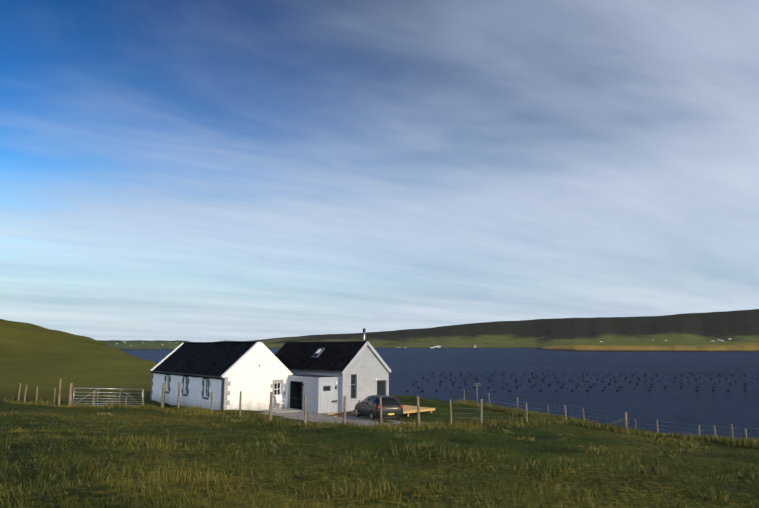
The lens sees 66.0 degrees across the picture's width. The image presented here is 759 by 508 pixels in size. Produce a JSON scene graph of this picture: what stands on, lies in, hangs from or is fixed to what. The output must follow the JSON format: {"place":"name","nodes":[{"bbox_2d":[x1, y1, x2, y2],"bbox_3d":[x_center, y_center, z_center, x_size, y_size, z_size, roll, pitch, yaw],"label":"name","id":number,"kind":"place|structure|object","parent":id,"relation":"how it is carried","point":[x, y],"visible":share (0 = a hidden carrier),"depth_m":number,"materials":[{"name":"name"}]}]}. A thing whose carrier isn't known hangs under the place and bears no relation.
{"place":"outdoors","nodes":[
{"label":"outdoors","id":0,"kind":"place"},
{"bbox_2d":[96,340,189,349],"bbox_3d":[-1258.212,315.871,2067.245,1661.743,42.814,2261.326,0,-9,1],"label":"shore","id":1,"kind":"structure","parent":0,"point":[145,345],"depth_m":1722.71,"materials":[{"name":"green plant"}]},
{"bbox_2d":[1,397,582,431],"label":"fence line grass","id":2,"kind":"structure","parent":0,"point":[197,412],"depth_m":33.51,"materials":[{"name":"green plant"}]},
{"bbox_2d":[0,319,758,507],"bbox_3d":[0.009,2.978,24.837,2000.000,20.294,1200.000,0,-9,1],"label":"ground","id":3,"kind":"structure","parent":0,"point":[33,357],"depth_m":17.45,"materials":[{"name":"green plant"}]},
{"bbox_2d":[73,388,142,405],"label":"field gate","id":4,"kind":"structure","parent":3,"relation":"on","point":[97,403],"depth_m":39.38,"materials":[{"name":"grey metal"}]},
{"bbox_2d":[149,341,292,410],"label":"old cottage","id":5,"kind":"structure","parent":3,"relation":"on","point":[259,371],"depth_m":40.06,"materials":[{"name":"white paint"}]},
{"bbox_2d":[261,408,303,412],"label":"paved patio","id":6,"kind":"structure","parent":3,"relation":"on","point":[281,410],"depth_m":38.62,"materials":[{"name":"grey concrete"}]},
{"bbox_2d":[276,394,286,406],"bbox_3d":[-6.668,10.004,39.504,0.530,0.947,0.616,8,-12,-40],"label":"garden chair","id":7,"kind":"object","parent":6,"relation":"on","point":[278,398],"visible":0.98,"depth_m":39.64,"materials":[{"name":"white plastic"}]},
{"bbox_2d":[288,375,338,412],"bbox_3d":[-5.521,9.640,40.776,1.747,2.340,6.720,8,-12,-40],"label":"porch extension","id":8,"kind":"object","parent":3,"relation":"on","point":[323,388],"visible":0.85,"depth_m":38.67,"materials":[{"name":"grey wood"}]},
{"bbox_2d":[275,328,390,411],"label":"new house","id":9,"kind":"structure","parent":3,"relation":"on","point":[361,370],"depth_m":40.68,"materials":[{"name":"grey wood"}]},
{"bbox_2d":[326,411,355,416],"bbox_3d":[-2.074,10.159,37.278,2.938,0.134,1.057,8,-12,-40],"label":"timber pile","id":10,"kind":"object","parent":3,"relation":"on","point":[341,413],"visible":0.67,"depth_m":36.93,"materials":[{"name":"brown wood"}]},
{"bbox_2d":[354,395,402,420],"bbox_3d":[-0.125,9.129,35.394,1.871,1.675,4.275,4,-10,-21],"label":"hatchback car","id":11,"kind":"object","parent":3,"relation":"on","point":[394,407],"visible":0.94,"depth_m":33.76,"materials":[{"name":"black paint"}]},
{"bbox_2d":[18,379,757,439],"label":"field fence","id":12,"kind":"object","parent":3,"relation":"on","point":[71,389],"visible":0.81,"depth_m":36.03,"materials":[{"name":"brown wood"}]},
{"bbox_2d":[353,405,434,415],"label":"timber deck","id":13,"kind":"structure","parent":3,"relation":"on","point":[408,409],"depth_m":39.38,"materials":[{"name":"brown wood"}]},
{"bbox_2d":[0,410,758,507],"bbox_3d":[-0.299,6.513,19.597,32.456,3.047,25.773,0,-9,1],"label":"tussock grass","id":14,"kind":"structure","parent":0,"point":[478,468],"depth_m":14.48,"materials":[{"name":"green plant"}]},
{"bbox_2d":[0,0,758,341],"label":"sky","id":15,"kind":"structure","parent":0,"point":[171,170],"materials":[{"name":"blue"}]},
{"bbox_2d":[121,348,758,438],"bbox_3d":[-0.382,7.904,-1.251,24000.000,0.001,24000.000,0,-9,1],"label":"sea","id":16,"kind":"structure","parent":0,"point":[720,407],"depth_m":131.78,"materials":[{"name":"liquid"}]},
{"bbox_2d":[406,372,757,391],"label":"mussel farm buoys","id":17,"kind":"object","parent":16,"relation":"on","point":[582,379],"visible":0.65,"depth_m":134.64,"materials":[{"name":"black plastic"}]},
{"bbox_2d":[217,309,758,347],"bbox_3d":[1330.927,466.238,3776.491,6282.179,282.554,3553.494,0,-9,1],"label":"shore hills","id":18,"kind":"structure","parent":0,"point":[740,325],"depth_m":3781.27,"materials":[{"name":"green plant"}]},
{"bbox_2d":[116,338,730,347],"bbox_3d":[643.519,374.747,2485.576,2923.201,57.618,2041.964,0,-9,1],"label":"houses","id":19,"kind":"structure","parent":18,"relation":"on","point":[474,345],"depth_m":3311.49,"materials":[{"name":"white"}]},
{"bbox_2d":[453,399,758,448],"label":"shore edge grass","id":20,"kind":"structure","parent":0,"point":[728,440],"depth_m":37.42,"materials":[{"name":"green plant"}]},
{"bbox_2d":[537,341,758,351],"bbox_3d":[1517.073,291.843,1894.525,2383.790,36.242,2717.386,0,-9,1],"label":"shore field","id":21,"kind":"structure","parent":0,"point":[726,346],"depth_m":1033.61,"materials":[{"name":"plant"}]}
]}

